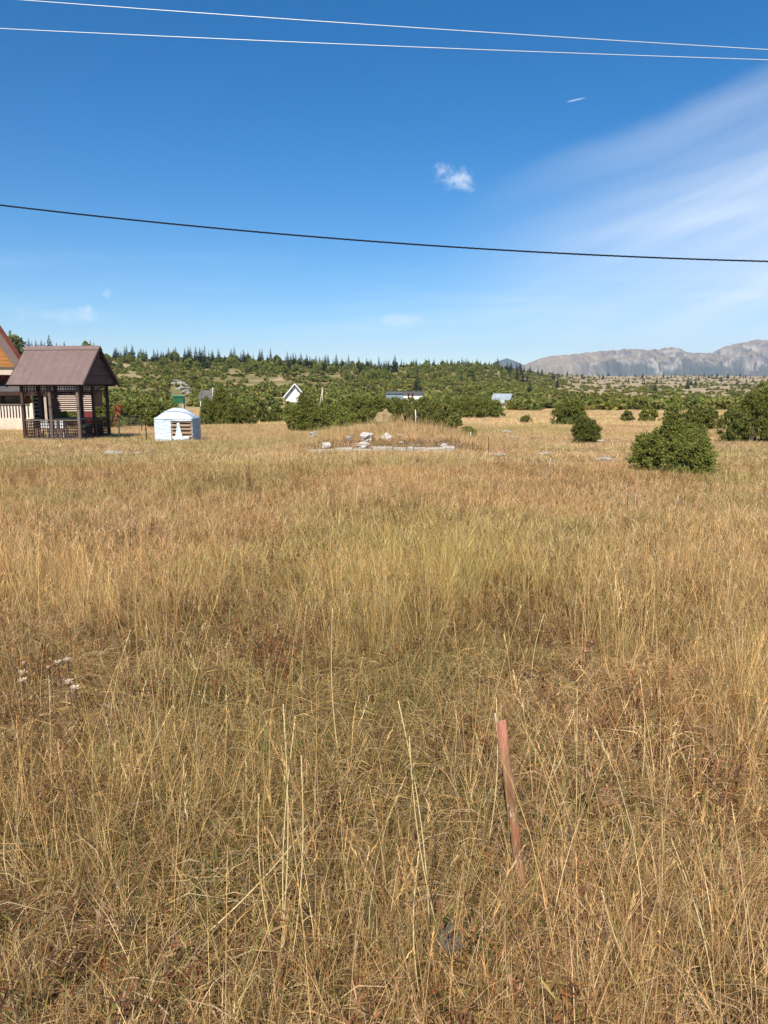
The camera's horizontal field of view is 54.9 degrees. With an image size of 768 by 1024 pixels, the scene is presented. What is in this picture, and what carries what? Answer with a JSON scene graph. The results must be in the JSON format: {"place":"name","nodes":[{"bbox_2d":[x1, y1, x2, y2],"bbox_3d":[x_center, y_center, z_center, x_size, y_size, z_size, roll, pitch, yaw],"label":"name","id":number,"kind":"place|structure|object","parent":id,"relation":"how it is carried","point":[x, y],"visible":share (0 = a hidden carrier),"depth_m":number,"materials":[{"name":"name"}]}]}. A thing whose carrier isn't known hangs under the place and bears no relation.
{"place":"outdoors","nodes":[
{"label":"outdoors","id":0,"kind":"place"},
{"bbox_2d":[193,415,555,455],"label":"tall grass","id":1,"kind":"structure","parent":0,"point":[393,428],"depth_m":24.75,"materials":[{"name":"brown plant"}]},
{"bbox_2d":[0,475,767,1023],"bbox_3d":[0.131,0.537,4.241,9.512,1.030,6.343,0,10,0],"label":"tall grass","id":2,"kind":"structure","parent":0,"point":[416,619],"depth_m":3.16,"materials":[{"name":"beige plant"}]},
{"bbox_2d":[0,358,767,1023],"bbox_3d":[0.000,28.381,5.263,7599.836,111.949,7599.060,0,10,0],"label":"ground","id":3,"kind":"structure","parent":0,"point":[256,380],"depth_m":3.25,"materials":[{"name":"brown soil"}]},
{"bbox_2d":[3,819,11,893],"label":"tall grass stem","id":4,"kind":"object","parent":3,"relation":"on","point":[5,827],"visible":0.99,"depth_m":2.43,"materials":[{"name":"plant"}]},
{"bbox_2d":[8,330,26,354],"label":"broadleaf tree","id":5,"kind":"object","parent":3,"relation":"on","point":[17,341],"visible":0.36,"depth_m":390.09,"materials":[{"name":"green plant"}]},
{"bbox_2d":[0,403,35,429],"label":"terrace fence","id":6,"kind":"object","parent":3,"relation":"on","point":[8,422],"visible":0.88,"depth_m":38.30,"materials":[{"name":"beige paint"}]},
{"bbox_2d":[17,677,27,712],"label":"dry thistle","id":7,"kind":"object","parent":3,"relation":"on","point":[21,681],"visible":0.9,"depth_m":3.75,"materials":[{"name":"beige plant"}]},
{"bbox_2d":[0,326,47,424],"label":"wooden chalet","id":8,"kind":"object","parent":3,"relation":"on","point":[10,355],"visible":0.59,"depth_m":40.61,"materials":[{"name":"orange wood"}]},
{"bbox_2d":[4,396,26,411],"bbox_3d":[-20.656,-6.103,41.502,1.160,0.910,0.060,-5,11,-26],"label":"window","id":9,"kind":"structure","parent":8,"relation":"in","point":[7,399],"depth_m":41.43,"materials":[{"name":"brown wood"}]},
{"bbox_2d":[5,346,119,439],"bbox_3d":[-12.868,-4.809,29.917,3.160,3.740,3.163,1,10,6],"label":"gazebo","id":10,"kind":"object","parent":3,"relation":"on","point":[79,369],"visible":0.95,"depth_m":29.09,"materials":[{"name":"brown wood"}]},
{"bbox_2d":[55,418,87,435],"bbox_3d":[-12.758,-3.473,30.233,1.100,0.720,0.600,1,10,6],"label":"picnic table","id":11,"kind":"object","parent":10,"relation":"on","point":[69,418],"visible":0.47,"depth_m":29.99,"materials":[{"name":"brown wood"}]},
{"bbox_2d":[53,411,75,426],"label":"green bush","id":12,"kind":"object","parent":3,"relation":"on","point":[65,414],"visible":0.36,"depth_m":43.49,"materials":[{"name":"green plant"}]},
{"bbox_2d":[33,386,103,424],"bbox_3d":[-20.046,-6.796,47.049,4.300,2.750,2.166,0,10,2],"label":"slatted hut","id":13,"kind":"object","parent":3,"relation":"on","point":[66,401],"visible":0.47,"depth_m":46.25,"materials":[{"name":"beige wood"}]},
{"bbox_2d":[64,678,73,717],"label":"dry thistle","id":14,"kind":"object","parent":3,"relation":"on","point":[68,682],"visible":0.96,"depth_m":3.70,"materials":[{"name":"beige plant"}]},
{"bbox_2d":[70,685,79,732],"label":"dry thistle","id":15,"kind":"object","parent":3,"relation":"on","point":[74,688],"visible":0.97,"depth_m":3.60,"materials":[{"name":"beige plant"}]},
{"bbox_2d":[92,406,120,427],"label":"green bush","id":16,"kind":"object","parent":3,"relation":"on","point":[101,412],"visible":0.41,"depth_m":43.47,"materials":[{"name":"green plant"}]},
{"bbox_2d":[109,393,118,402],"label":"scrub bush","id":17,"kind":"object","parent":3,"relation":"on","point":[113,398],"visible":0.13,"depth_m":100.15,"materials":[{"name":"green plant"}]},
{"bbox_2d":[112,404,124,427],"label":"rust shrub","id":18,"kind":"object","parent":3,"relation":"on","point":[118,408],"visible":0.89,"depth_m":42.60,"materials":[{"name":"red plant"}]},
{"bbox_2d":[112,402,140,425],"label":"green bush","id":19,"kind":"object","parent":3,"relation":"on","point":[131,411],"visible":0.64,"depth_m":46.43,"materials":[{"name":"green plant"}]},
{"bbox_2d":[112,413,146,439],"bbox_3d":[-11.776,-3.730,32.737,2.222,1.334,8.432,-3,10,-19],"label":"wire fence","id":20,"kind":"object","parent":3,"relation":"on","point":[119,432],"visible":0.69,"depth_m":29.83,"materials":[{"name":"grey metal"}]},
{"bbox_2d":[127,396,146,404],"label":"scrub bush","id":21,"kind":"object","parent":3,"relation":"on","point":[135,400],"visible":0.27,"depth_m":94.77,"materials":[{"name":"green plant"}]},
{"bbox_2d":[134,401,148,425],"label":"green bush","id":22,"kind":"object","parent":3,"relation":"on","point":[141,406],"visible":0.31,"depth_m":49.32,"materials":[{"name":"green plant"}]},
{"bbox_2d":[142,400,170,427],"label":"green bush","id":23,"kind":"object","parent":3,"relation":"on","point":[152,411],"visible":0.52,"depth_m":43.44,"materials":[{"name":"green plant"}]},
{"bbox_2d":[156,357,165,366],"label":"broadleaf tree","id":24,"kind":"object","parent":3,"relation":"on","point":[161,362],"visible":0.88,"depth_m":375.52,"materials":[{"name":"green plant"}]},
{"bbox_2d":[154,408,200,440],"bbox_3d":[-8.039,-3.412,28.820,1.513,1.292,1.138,0,10,3],"label":"tarped shelter","id":25,"kind":"object","parent":3,"relation":"on","point":[176,424],"visible":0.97,"depth_m":28.36,"materials":[{"name":"white fabric"}]},
{"bbox_2d":[173,396,184,408],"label":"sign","id":26,"kind":"object","parent":3,"relation":"on","point":[178,399],"visible":0.64,"depth_m":103.26,"materials":[{"name":"paint"}]},
{"bbox_2d":[184,357,193,367],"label":"broadleaf tree","id":27,"kind":"object","parent":3,"relation":"on","point":[189,362],"visible":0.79,"depth_m":352.57,"materials":[{"name":"green plant"}]},
{"bbox_2d":[191,360,201,369],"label":"broadleaf tree","id":28,"kind":"object","parent":3,"relation":"on","point":[196,364],"visible":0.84,"depth_m":348.30,"materials":[{"name":"green plant"}]},
{"bbox_2d":[201,347,209,368],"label":"spruce tree","id":29,"kind":"object","parent":3,"relation":"on","point":[206,363],"visible":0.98,"depth_m":372.42,"materials":[{"name":"green plant"}]},
{"bbox_2d":[198,390,214,405],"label":"dark cottage","id":30,"kind":"structure","parent":3,"relation":"on","point":[206,393],"depth_m":148.61,"materials":[{"name":"grey paint"}]},
{"bbox_2d":[199,386,238,424],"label":"juniper bush","id":31,"kind":"object","parent":3,"relation":"on","point":[213,411],"visible":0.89,"depth_m":49.33,"materials":[{"name":"green plant"}]},
{"bbox_2d":[223,405,257,424],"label":"juniper bush","id":32,"kind":"object","parent":3,"relation":"on","point":[237,414],"visible":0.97,"depth_m":47.42,"materials":[{"name":"green plant"}]},
{"bbox_2d":[236,398,255,411],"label":"scrub bush","id":33,"kind":"object","parent":3,"relation":"on","point":[241,402],"visible":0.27,"depth_m":85.28,"materials":[{"name":"green plant"}]},
{"bbox_2d":[235,395,259,407],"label":"scrub bush","id":34,"kind":"object","parent":3,"relation":"on","point":[245,398],"visible":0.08,"depth_m":90.03,"materials":[{"name":"green plant"}]},
{"bbox_2d":[240,400,258,413],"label":"scrub bush","id":35,"kind":"object","parent":3,"relation":"on","point":[250,404],"visible":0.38,"depth_m":85.15,"materials":[{"name":"green plant"}]},
{"bbox_2d":[196,825,307,942],"bbox_3d":[-0.404,1.118,2.209,0.360,0.410,0.012,0,10,0],"label":"tall grass stem","id":36,"kind":"object","parent":3,"relation":"on","point":[290,846],"visible":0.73,"depth_m":2.21,"materials":[{"name":"plant"}]},
{"bbox_2d":[249,359,258,370],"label":"broadleaf tree","id":37,"kind":"object","parent":3,"relation":"on","point":[254,365],"visible":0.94,"depth_m":357.58,"materials":[{"name":"green plant"}]},
{"bbox_2d":[246,395,265,408],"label":"scrub bush","id":38,"kind":"object","parent":3,"relation":"on","point":[260,401],"visible":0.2,"depth_m":94.70,"materials":[{"name":"green plant"}]},
{"bbox_2d":[257,793,273,948],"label":"tall grass stem","id":39,"kind":"object","parent":3,"relation":"on","point":[260,869],"visible":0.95,"depth_m":2.16,"materials":[{"name":"plant"}]},
{"bbox_2d":[255,409,278,422],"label":"juniper bush","id":40,"kind":"object","parent":3,"relation":"on","point":[262,414],"visible":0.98,"depth_m":57.40,"materials":[{"name":"green plant"}]},
{"bbox_2d":[266,363,277,374],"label":"broadleaf tree","id":41,"kind":"object","parent":3,"relation":"on","point":[272,367],"visible":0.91,"depth_m":331.09,"materials":[{"name":"green plant"}]},
{"bbox_2d":[269,400,295,421],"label":"juniper bush","id":42,"kind":"object","parent":3,"relation":"on","point":[280,411],"visible":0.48,"depth_m":59.23,"materials":[{"name":"green plant"}]},
{"bbox_2d":[279,704,288,964],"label":"tall grass stem","id":43,"kind":"object","parent":3,"relation":"on","point":[284,723],"visible":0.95,"depth_m":2.08,"materials":[{"name":"plant"}]},
{"bbox_2d":[280,363,289,372],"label":"broadleaf tree","id":44,"kind":"object","parent":3,"relation":"on","point":[284,368],"visible":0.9,"depth_m":345.75,"materials":[{"name":"green plant"}]},
{"bbox_2d":[282,717,295,961],"bbox_3d":[-0.268,0.951,2.116,0.054,0.786,0.012,0,10,0],"label":"tall grass stem","id":45,"kind":"object","parent":3,"relation":"on","point":[284,829],"visible":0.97,"depth_m":2.11,"materials":[{"name":"plant"}]},
{"bbox_2d":[283,384,301,401],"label":"white house","id":46,"kind":"structure","parent":3,"relation":"on","point":[293,393],"depth_m":197.45,"materials":[{"name":"paint"}]},
{"bbox_2d":[290,364,301,375],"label":"broadleaf tree","id":47,"kind":"object","parent":3,"relation":"on","point":[294,367],"visible":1,"depth_m":334.27,"materials":[{"name":"green plant"}]},
{"bbox_2d":[289,755,303,977],"bbox_3d":[-0.248,1.003,2.080,0.057,0.697,0.011,0,10,0],"label":"tall grass stem","id":48,"kind":"object","parent":3,"relation":"on","point":[302,857],"visible":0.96,"depth_m":2.07,"materials":[{"name":"plant"}]},
{"bbox_2d":[284,391,331,430],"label":"juniper bush","id":49,"kind":"object","parent":3,"relation":"on","point":[304,412],"visible":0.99,"depth_m":36.55,"materials":[{"name":"green plant"}]},
{"bbox_2d":[319,401,356,426],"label":"juniper bush","id":50,"kind":"object","parent":3,"relation":"on","point":[337,412],"visible":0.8,"depth_m":41.41,"materials":[{"name":"green plant"}]},
{"bbox_2d":[342,371,350,379],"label":"broadleaf tree","id":51,"kind":"object","parent":3,"relation":"on","point":[346,375],"visible":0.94,"depth_m":340.64,"materials":[{"name":"green plant"}]},
{"bbox_2d":[357,441,369,448],"bbox_3d":[-0.604,-1.974,21.881,0.397,0.213,0.326,-1,10,-7],"label":"boulder","id":52,"kind":"object","parent":3,"relation":"on","point":[364,445],"visible":0.88,"depth_m":21.77,"materials":[{"name":"white stone"}]},
{"bbox_2d":[337,394,396,424],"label":"juniper bush","id":53,"kind":"object","parent":3,"relation":"on","point":[363,409],"visible":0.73,"depth_m":51.28,"materials":[{"name":"green plant"}]},
{"bbox_2d":[360,432,373,441],"bbox_3d":[-0.547,-2.294,22.825,0.419,0.351,0.561,3,10,19],"label":"boulder","id":54,"kind":"object","parent":3,"relation":"on","point":[364,436],"visible":0.88,"depth_m":22.66,"materials":[{"name":"white stone"}]},
{"bbox_2d":[309,446,454,452],"bbox_3d":[-0.090,-1.685,21.533,4.303,0.464,0.495,0,10,0],"label":"concrete foundation","id":55,"kind":"object","parent":3,"relation":"on","point":[388,448],"visible":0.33,"depth_m":21.50,"materials":[{"name":"grey concrete"}]},
{"bbox_2d":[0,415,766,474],"bbox_3d":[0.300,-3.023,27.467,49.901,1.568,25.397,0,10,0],"label":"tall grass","id":56,"kind":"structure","parent":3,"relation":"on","point":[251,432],"depth_m":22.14,"materials":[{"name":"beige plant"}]},
{"bbox_2d":[34,408,732,426],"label":"grass","id":57,"kind":"structure","parent":3,"relation":"on","point":[496,420],"depth_m":67.21,"materials":[{"name":"beige plant"}]},
{"bbox_2d":[0,543,767,1023],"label":"grass","id":58,"kind":"structure","parent":3,"relation":"on","point":[524,689],"depth_m":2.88,"materials":[{"name":"plant"}]},
{"bbox_2d":[0,454,767,650],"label":"grass","id":59,"kind":"structure","parent":3,"relation":"on","point":[716,499],"depth_m":9.64,"materials":[{"name":"beige plant"}]},
{"bbox_2d":[0,546,767,1023],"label":"dry weeds","id":60,"kind":"object","parent":3,"relation":"on","point":[68,954],"visible":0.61,"depth_m":3.52,"materials":[{"name":"brown plant"}]},
{"bbox_2d":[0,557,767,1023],"bbox_3d":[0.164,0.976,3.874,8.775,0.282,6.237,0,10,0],"label":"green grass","id":61,"kind":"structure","parent":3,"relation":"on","point":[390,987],"depth_m":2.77,"materials":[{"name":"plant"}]},
{"bbox_2d":[0,419,767,475],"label":"grass","id":62,"kind":"structure","parent":3,"relation":"on","point":[96,444],"depth_m":22.69,"materials":[{"name":"beige plant"}]},
{"bbox_2d":[0,440,767,554],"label":"tall grass","id":63,"kind":"structure","parent":3,"relation":"on","point":[750,520],"depth_m":10.86,"materials":[{"name":"beige plant"}]},
{"bbox_2d":[373,409,395,425],"bbox_3d":[0.020,-3.319,27.014,0.846,0.912,0.817,0,10,0],"label":"earth mound","id":64,"kind":"object","parent":3,"relation":"on","point":[383,415],"visible":0.57,"depth_m":26.75,"materials":[{"name":"soil"}]},
{"bbox_2d":[2,354,767,410],"label":"hillside scrub vegetation","id":65,"kind":"object","parent":3,"relation":"on","point":[536,398],"visible":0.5,"depth_m":268.45,"materials":[{"name":"green plant"}]},
{"bbox_2d":[380,433,392,440],"bbox_3d":[0.078,-2.304,22.947,0.323,0.340,0.426,-6,11,-31],"label":"boulder","id":66,"kind":"object","parent":3,"relation":"on","point":[387,436],"visible":0.7,"depth_m":22.80,"materials":[{"name":"white stone"}]},
{"bbox_2d":[391,355,398,372],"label":"spruce tree","id":67,"kind":"object","parent":3,"relation":"on","point":[393,370],"visible":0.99,"depth_m":470.57,"materials":[{"name":"green plant"}]},
{"bbox_2d":[386,395,427,420],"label":"juniper bush","id":68,"kind":"object","parent":3,"relation":"on","point":[399,404],"visible":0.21,"depth_m":61.06,"materials":[{"name":"green plant"}]},
{"bbox_2d":[405,367,414,377],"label":"broadleaf tree","id":69,"kind":"object","parent":3,"relation":"on","point":[409,373],"visible":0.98,"depth_m":394.42,"materials":[{"name":"green plant"}]},
{"bbox_2d":[398,701,430,935],"bbox_3d":[0.092,0.930,2.213,0.105,0.786,0.012,0,10,0],"label":"tall grass stem","id":70,"kind":"object","parent":3,"relation":"on","point":[419,813],"visible":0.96,"depth_m":2.21,"materials":[{"name":"plant"}]},
{"bbox_2d":[412,850,421,1006],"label":"tall grass stem","id":71,"kind":"object","parent":3,"relation":"on","point":[416,876],"visible":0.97,"depth_m":1.97,"materials":[{"name":"plant"}]},
{"bbox_2d":[412,374,421,390],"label":"spruce tree","id":72,"kind":"object","parent":3,"relation":"on","point":[416,385],"visible":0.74,"depth_m":246.10,"materials":[{"name":"green plant"}]},
{"bbox_2d":[409,736,438,933],"bbox_3d":[0.124,0.983,2.195,0.107,0.691,0.011,0,10,0],"label":"tall grass stem","id":73,"kind":"object","parent":3,"relation":"on","point":[418,833],"visible":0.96,"depth_m":2.19,"materials":[{"name":"plant"}]},
{"bbox_2d":[401,395,463,428],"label":"shrub","id":74,"kind":"object","parent":3,"relation":"on","point":[427,407],"visible":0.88,"depth_m":26.27,"materials":[{"name":"green plant"}]},
{"bbox_2d":[433,922,464,967],"bbox_3d":[0.197,1.290,2.201,0.099,0.112,0.098,-4,10,-23],"label":"stone","id":75,"kind":"object","parent":3,"relation":"on","point":[448,927],"visible":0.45,"depth_m":2.17,"materials":[{"name":"grey stone"}]},
{"bbox_2d":[461,426,476,437],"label":"juniper bush","id":76,"kind":"object","parent":3,"relation":"on","point":[472,430],"visible":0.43,"depth_m":26.84,"materials":[{"name":"green plant"}]},
{"bbox_2d":[465,367,475,376],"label":"broadleaf tree","id":77,"kind":"object","parent":3,"relation":"on","point":[470,372],"visible":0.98,"depth_m":417.72,"materials":[{"name":"green plant"}]},
{"bbox_2d":[442,394,505,417],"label":"juniper bush","id":78,"kind":"object","parent":3,"relation":"on","point":[467,406],"visible":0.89,"depth_m":68.94,"materials":[{"name":"green plant"}]},
{"bbox_2d":[487,698,497,850],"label":"tall grass stem","id":79,"kind":"object","parent":3,"relation":"on","point":[496,773],"visible":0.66,"depth_m":2.62,"materials":[{"name":"plant"}]},
{"bbox_2d":[491,393,514,407],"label":"metal roofed cabin","id":80,"kind":"object","parent":3,"relation":"on","point":[503,397],"visible":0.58,"depth_m":147.39,"materials":[{"name":"metal"}]},
{"bbox_2d":[494,713,526,901],"bbox_3d":[0.428,1.032,2.430,0.168,0.744,0.060,7,12,38],"label":"survey stake","id":81,"kind":"object","parent":3,"relation":"on","point":[508,784],"visible":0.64,"depth_m":2.40,"materials":[{"name":"brown wood"}]},
{"bbox_2d":[518,414,532,422],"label":"juniper bush","id":82,"kind":"object","parent":3,"relation":"on","point":[524,418],"visible":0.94,"depth_m":55.43,"materials":[{"name":"green plant"}]},
{"bbox_2d":[550,396,586,424],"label":"juniper bush","id":83,"kind":"object","parent":3,"relation":"on","point":[573,409],"visible":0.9,"depth_m":47.29,"materials":[{"name":"green plant"}]},
{"bbox_2d":[569,414,602,443],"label":"juniper bush","id":84,"kind":"object","parent":3,"relation":"on","point":[584,429],"visible":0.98,"depth_m":26.16,"materials":[{"name":"green plant"}]},
{"bbox_2d":[600,888,646,1001],"bbox_3d":[0.650,1.172,1.965,0.174,0.386,0.011,0,10,0],"label":"tall grass stem","id":85,"kind":"object","parent":3,"relation":"on","point":[608,915],"visible":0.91,"depth_m":1.95,"materials":[{"name":"plant"}]},
{"bbox_2d":[619,409,635,421],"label":"juniper bush","id":86,"kind":"object","parent":3,"relation":"on","point":[626,413],"visible":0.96,"depth_m":59.42,"materials":[{"name":"green plant"}]},
{"bbox_2d":[640,677,644,784],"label":"tall grass stem","id":87,"kind":"object","parent":3,"relation":"on","point":[644,728],"visible":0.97,"depth_m":2.98,"materials":[{"name":"plant"}]},
{"bbox_2d":[638,408,660,421],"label":"juniper bush","id":88,"kind":"object","parent":3,"relation":"on","point":[644,414],"visible":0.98,"depth_m":59.42,"materials":[{"name":"green plant"}]},
{"bbox_2d":[663,389,680,409],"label":"broadleaf tree","id":89,"kind":"object","parent":3,"relation":"on","point":[673,397],"visible":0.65,"depth_m":93.48,"materials":[{"name":"green plant"}]},
{"bbox_2d":[624,403,721,475],"bbox_3d":[6.046,-1.476,15.289,1.836,1.606,1.642,0,10,0],"label":"juniper bush","id":90,"kind":"object","parent":3,"relation":"on","point":[673,441],"visible":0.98,"depth_m":15.20,"materials":[{"name":"green plant"}]},
{"bbox_2d":[676,393,683,410],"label":"broadleaf tree","id":91,"kind":"object","parent":3,"relation":"on","point":[680,402],"visible":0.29,"depth_m":95.44,"materials":[{"name":"green plant"}]},
{"bbox_2d":[670,838,717,1017],"bbox_3d":[0.813,1.092,1.938,0.162,0.531,0.012,0,10,0],"label":"tall grass stem","id":92,"kind":"object","parent":3,"relation":"on","point":[679,860],"visible":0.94,"depth_m":1.93,"materials":[{"name":"plant"}]},
{"bbox_2d":[678,404,721,428],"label":"juniper bush","id":93,"kind":"object","parent":3,"relation":"on","point":[699,415],"visible":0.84,"depth_m":39.46,"materials":[{"name":"green plant"}]},
{"bbox_2d":[714,386,767,441],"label":"juniper bush","id":94,"kind":"object","parent":3,"relation":"on","point":[748,417],"visible":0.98,"depth_m":27.27,"materials":[{"name":"green plant"}]},
{"bbox_2d":[754,380,767,395],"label":"broadleaf tree","id":95,"kind":"object","parent":3,"relation":"on","point":[761,385],"visible":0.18,"depth_m":117.73,"materials":[{"name":"green plant"}]},
{"bbox_2d":[0,204,767,261],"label":"power cable","id":96,"kind":"object","parent":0,"point":[384,241],"visible":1,"depth_m":21.96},
{"bbox_2d":[0,28,767,59],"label":"power line","id":97,"kind":"object","parent":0,"point":[385,45],"visible":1,"depth_m":15.67,"materials":[{"name":"metal"}]},
{"bbox_2d":[0,0,767,366],"label":"sky","id":98,"kind":"structure","parent":0,"point":[653,155],"materials":[{"name":"blue"}]},
{"bbox_2d":[24,0,767,49],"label":"power line","id":99,"kind":"object","parent":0,"point":[395,26],"visible":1,"depth_m":15.97,"materials":[{"name":"metal"}]},
{"bbox_2d":[386,392,424,398],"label":"long shed","id":100,"kind":"structure","parent":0,"point":[414,395],"depth_m":128.49,"materials":[{"name":"white paint"}]},
{"bbox_2d":[492,358,522,367],"bbox_3d":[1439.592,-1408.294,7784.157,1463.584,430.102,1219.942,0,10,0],"label":"hill","id":101,"kind":"structure","parent":0,"point":[503,362],"depth_m":7848.77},
{"bbox_2d":[519,339,767,375],"bbox_3d":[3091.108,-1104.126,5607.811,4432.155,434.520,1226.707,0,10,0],"label":"mountains","id":102,"kind":"structure","parent":0,"point":[747,358],"depth_m":5646.14,"materials":[{"name":"stone"}]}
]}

